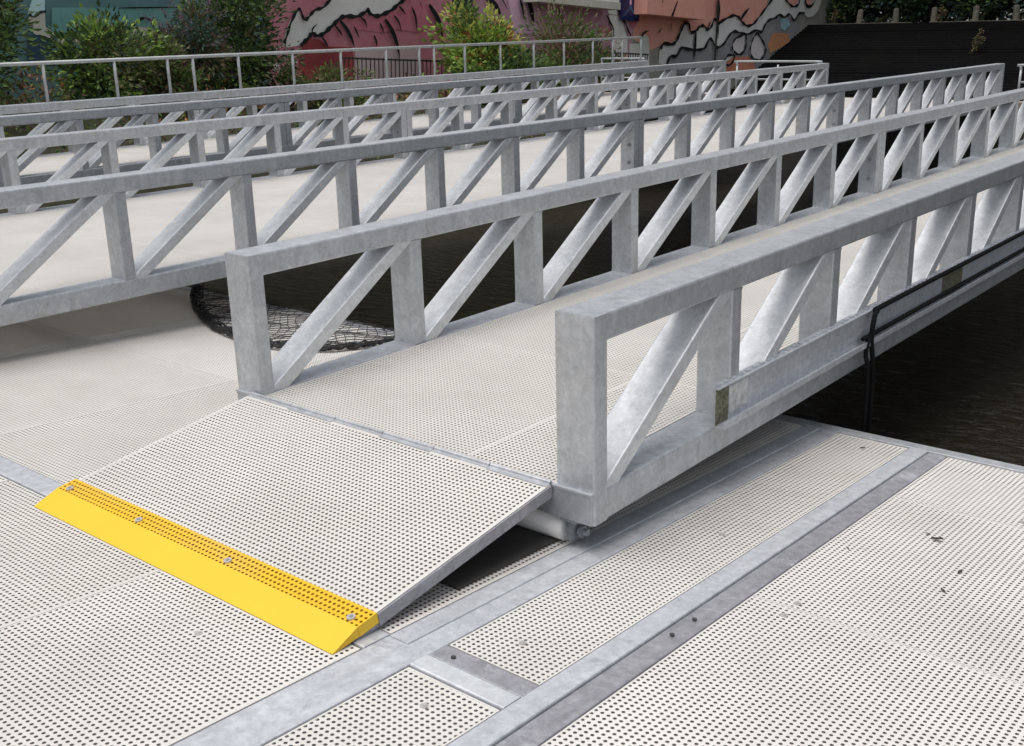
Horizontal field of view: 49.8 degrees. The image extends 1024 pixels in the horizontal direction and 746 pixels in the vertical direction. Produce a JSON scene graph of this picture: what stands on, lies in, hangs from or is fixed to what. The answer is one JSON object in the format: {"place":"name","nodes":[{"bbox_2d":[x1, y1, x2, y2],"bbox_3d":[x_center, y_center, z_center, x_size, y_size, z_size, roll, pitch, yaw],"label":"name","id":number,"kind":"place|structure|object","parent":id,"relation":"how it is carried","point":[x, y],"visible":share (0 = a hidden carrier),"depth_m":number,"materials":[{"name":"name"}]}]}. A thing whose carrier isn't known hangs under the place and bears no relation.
{"place":"outdoors","nodes":[
{"label":"outdoors","id":0,"kind":"place"},
{"bbox_2d":[0,96,545,213],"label":"river bank","id":1,"kind":"structure","parent":0,"point":[48,150],"depth_m":17.48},
{"bbox_2d":[0,0,51,114],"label":"shrub","id":2,"kind":"object","parent":1,"relation":"on","point":[7,33],"visible":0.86,"depth_m":16.29,"materials":[{"name":"green plant"}]},
{"bbox_2d":[29,0,182,109],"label":"shrub","id":3,"kind":"object","parent":1,"relation":"on","point":[89,41],"visible":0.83,"depth_m":17.94,"materials":[{"name":"green plant"}]},
{"bbox_2d":[97,30,208,113],"bbox_3d":[-6.199,-5.072,18.795,1.667,1.519,2.044,13,19,38],"label":"shrub","id":4,"kind":"object","parent":1,"relation":"on","point":[178,72],"visible":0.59,"depth_m":18.71,"materials":[{"name":"green plant"}]},
{"bbox_2d":[142,0,244,90],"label":"flowering shrub","id":5,"kind":"object","parent":1,"relation":"on","point":[192,33],"visible":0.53,"depth_m":19.47,"materials":[{"name":"green plant"}]},
{"bbox_2d":[170,0,306,109],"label":"shrub","id":6,"kind":"object","parent":1,"relation":"on","point":[251,68],"visible":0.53,"depth_m":20.50,"materials":[{"name":"green plant"}]},
{"bbox_2d":[0,65,545,174],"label":"undergrowth","id":7,"kind":"object","parent":1,"relation":"on","point":[51,92],"visible":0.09,"depth_m":17.91,"materials":[{"name":"green plant"}]},
{"bbox_2d":[256,49,304,111],"bbox_3d":[-4.300,-5.492,20.745,0.784,1.198,0.848,13,19,38],"label":"shrub","id":8,"kind":"object","parent":1,"relation":"on","point":[286,77],"visible":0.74,"depth_m":20.65,"materials":[{"name":"green plant"}]},
{"bbox_2d":[296,59,376,109],"bbox_3d":[-3.572,-5.589,21.773,1.406,1.198,2.169,13,19,38],"label":"shrub","id":9,"kind":"object","parent":1,"relation":"on","point":[334,75],"visible":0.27,"depth_m":21.65,"materials":[{"name":"green plant"}]},
{"bbox_2d":[339,57,445,96],"bbox_3d":[-2.695,-6.813,25.556,0.040,0.910,3.410,13,19,38],"label":"bar fence","id":10,"kind":"object","parent":1,"relation":"on","point":[383,59],"visible":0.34,"depth_m":25.35,"materials":[{"name":"metal"}]},
{"bbox_2d":[0,0,850,100],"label":"mural wall","id":11,"kind":"structure","parent":1,"relation":"on","point":[730,32],"depth_m":27.87,"materials":[{"name":"multicoloured paint"}]},
{"bbox_2d":[620,0,638,20],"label":"sign panel","id":12,"kind":"object","parent":11,"relation":"attached to","point":[627,10],"visible":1,"depth_m":33.52,"materials":[{"name":"blue"}]},
{"bbox_2d":[417,0,527,90],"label":"shrub","id":13,"kind":"object","parent":1,"relation":"on","point":[461,30],"visible":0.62,"depth_m":25.58,"materials":[{"name":"green plant"}]},
{"bbox_2d":[440,40,574,106],"bbox_3d":[-0.099,-6.934,26.047,4.258,1.836,2.534,-10,19,-36],"label":"shrub","id":14,"kind":"object","parent":1,"relation":"on","point":[525,61],"visible":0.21,"depth_m":25.32,"materials":[{"name":"green plant"}]},
{"bbox_2d":[512,0,617,62],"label":"flowering shrub","id":15,"kind":"object","parent":1,"relation":"on","point":[569,25],"visible":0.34,"depth_m":28.20,"materials":[{"name":"green plant"}]},
{"bbox_2d":[186,179,1023,465],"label":"water","id":16,"kind":"structure","parent":0,"point":[953,380],"depth_m":9.08,"materials":[{"name":"black liquid"}]},
{"bbox_2d":[0,286,1023,745],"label":"floating pontoon","id":17,"kind":"object","parent":16,"relation":"on","point":[780,580],"visible":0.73,"depth_m":3.45,"materials":[{"name":"metal"}]},
{"bbox_2d":[190,283,394,350],"bbox_3d":[-1.790,-0.257,7.585,2.499,0.326,0.997,13,19,38],"label":"net","id":18,"kind":"object","parent":17,"relation":"on","point":[209,319],"visible":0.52,"depth_m":7.28,"materials":[{"name":"black fabric"}]},
{"bbox_2d":[0,63,1004,326],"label":"gangway","id":19,"kind":"object","parent":17,"relation":"on","point":[110,235],"visible":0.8,"depth_m":9.71,"materials":[{"name":"metal"}]},
{"bbox_2d":[34,88,1023,654],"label":"gangway","id":20,"kind":"object","parent":17,"relation":"on","point":[334,506],"visible":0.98,"depth_m":4.74,"materials":[{"name":"metal"}]},
{"bbox_2d":[861,230,1023,433],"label":"cable","id":21,"kind":"object","parent":20,"relation":"attached to","point":[868,392],"visible":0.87,"depth_m":5.55,"materials":[{"name":"black rubber"}]},
{"bbox_2d":[557,92,1022,109],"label":"landing","id":22,"kind":"object","parent":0,"point":[787,100],"depth_m":23.21,"materials":[{"name":"concrete"}]},
{"bbox_2d":[0,36,725,187],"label":"gangway","id":23,"kind":"object","parent":22,"relation":"on","point":[140,153],"visible":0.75,"depth_m":15.16,"materials":[{"name":"metal"}]},
{"bbox_2d":[600,58,644,82],"bbox_3d":[2.405,-6.507,24.145,1.171,0.764,0.044,13,19,38],"label":"guard rail","id":24,"kind":"object","parent":22,"relation":"on","point":[602,59],"visible":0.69,"depth_m":24.10,"materials":[{"name":"silver metal"}]},
{"bbox_2d":[734,60,822,97],"bbox_3d":[5.235,-5.836,21.882,1.903,0.704,0.044,13,19,38],"label":"guard rail","id":25,"kind":"object","parent":22,"relation":"on","point":[776,61],"visible":0.69,"depth_m":21.86,"materials":[{"name":"silver metal"}]},
{"bbox_2d":[1017,64,1023,88],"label":"guard rail","id":26,"kind":"object","parent":22,"relation":"on","point":[1020,73],"visible":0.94,"depth_m":19.01,"materials":[{"name":"silver metal"}]},
{"bbox_2d":[557,98,1023,192],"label":"quay","id":27,"kind":"structure","parent":0,"point":[790,162],"depth_m":21.28,"materials":[{"name":"concrete"}]},
{"bbox_2d":[730,20,1023,100],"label":"embankment","id":28,"kind":"structure","parent":0,"point":[851,52],"depth_m":38.48,"materials":[{"name":"stone"}]},
{"bbox_2d":[969,28,985,53],"bbox_3d":[15.459,-10.981,36.596,0.430,0.897,0.369,13,19,38],"label":"weed","id":29,"kind":"object","parent":28,"relation":"on","point":[977,42],"visible":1,"depth_m":36.60,"materials":[{"name":"green plant"}]},
{"bbox_2d":[863,6,1023,22],"label":"sky","id":30,"kind":"structure","parent":0,"point":[1002,6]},
{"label":"landing ground","id":31,"kind":"structure","parent":0,"visible":0},
{"bbox_2d":[528,36,636,91],"bbox_3d":[1.773,-7.538,27.755,2.182,1.834,3.990,13,19,38],"label":"shrub","id":32,"kind":"object","parent":31,"relation":"on","point":[604,53],"visible":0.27,"depth_m":27.26,"materials":[{"name":"green plant"}]},
{"bbox_2d":[609,52,648,67],"bbox_3d":[2.876,-8.661,31.981,0.040,1.250,3.810,13,19,38],"label":"bar fence","id":33,"kind":"object","parent":31,"relation":"on","point":[635,54],"visible":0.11,"depth_m":32.66,"materials":[{"name":"metal"}]},
{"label":"embankment top","id":34,"kind":"structure","parent":0,"visible":0},
{"bbox_2d":[829,10,838,23],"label":"weed","id":35,"kind":"object","parent":34,"relation":"on","point":[835,15],"visible":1,"depth_m":42.57,"materials":[{"name":"green plant"}]},
{"bbox_2d":[826,0,886,23],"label":"hedge shrub","id":36,"kind":"object","parent":34,"relation":"on","point":[843,8],"visible":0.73,"depth_m":43.78,"materials":[{"name":"green plant"}]},
{"bbox_2d":[856,9,863,22],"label":"short post","id":37,"kind":"object","parent":34,"relation":"on","point":[860,16],"visible":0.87,"depth_m":41.95,"materials":[{"name":"stone"}]},
{"bbox_2d":[851,9,882,22],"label":"tree","id":38,"kind":"object","parent":34,"relation":"on","point":[876,14],"depth_m":47.72,"materials":[{"name":"green plant"}]},
{"bbox_2d":[892,8,898,21],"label":"short post","id":39,"kind":"object","parent":34,"relation":"on","point":[896,15],"visible":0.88,"depth_m":41.08,"materials":[{"name":"stone"}]},
{"bbox_2d":[865,0,951,22],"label":"hedge shrub","id":40,"kind":"object","parent":34,"relation":"on","point":[918,7],"visible":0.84,"depth_m":42.08,"materials":[{"name":"green plant"}]},
{"bbox_2d":[812,20,1016,24],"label":"coping","id":41,"kind":"object","parent":34,"relation":"on","point":[911,22],"visible":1,"depth_m":40.80,"materials":[{"name":"stone"}]},
{"bbox_2d":[929,7,937,21],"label":"short post","id":42,"kind":"object","parent":34,"relation":"on","point":[934,12],"visible":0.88,"depth_m":40.23,"materials":[{"name":"stone"}]},
{"bbox_2d":[866,8,1006,22],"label":"tree","id":43,"kind":"object","parent":34,"relation":"on","point":[927,18],"visible":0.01,"depth_m":45.27,"materials":[{"name":"green plant"}]},
{"bbox_2d":[934,4,947,21],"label":"weed","id":44,"kind":"object","parent":34,"relation":"on","point":[940,16],"visible":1,"depth_m":40.01,"materials":[{"name":"green plant"}]},
{"bbox_2d":[934,0,962,20],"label":"hedge shrub","id":45,"kind":"object","parent":34,"relation":"on","point":[948,18],"visible":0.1,"depth_m":42.40,"materials":[{"name":"green plant"}]},
{"bbox_2d":[878,0,1023,21],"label":"tree","id":46,"kind":"object","parent":34,"relation":"on","point":[913,17],"visible":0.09,"depth_m":41.40,"materials":[{"name":"green plant"}]},
{"bbox_2d":[971,6,979,20],"bbox_3d":[16.566,-12.763,39.392,0.320,0.650,0.304,-12,21,-41],"label":"short post","id":47,"kind":"object","parent":34,"relation":"on","point":[976,12],"visible":0.88,"depth_m":39.30,"materials":[{"name":"stone"}]},
{"bbox_2d":[937,0,1022,20],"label":"hedge shrub","id":48,"kind":"object","parent":34,"relation":"on","point":[964,8],"visible":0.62,"depth_m":40.54,"materials":[{"name":"green plant"}]},
{"bbox_2d":[1013,5,1020,19],"bbox_3d":[17.618,-12.522,38.539,0.304,0.650,0.320,-4,15,-9],"label":"short post","id":49,"kind":"object","parent":34,"relation":"on","point":[1016,12],"visible":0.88,"depth_m":38.44,"materials":[{"name":"stone"}]}
]}

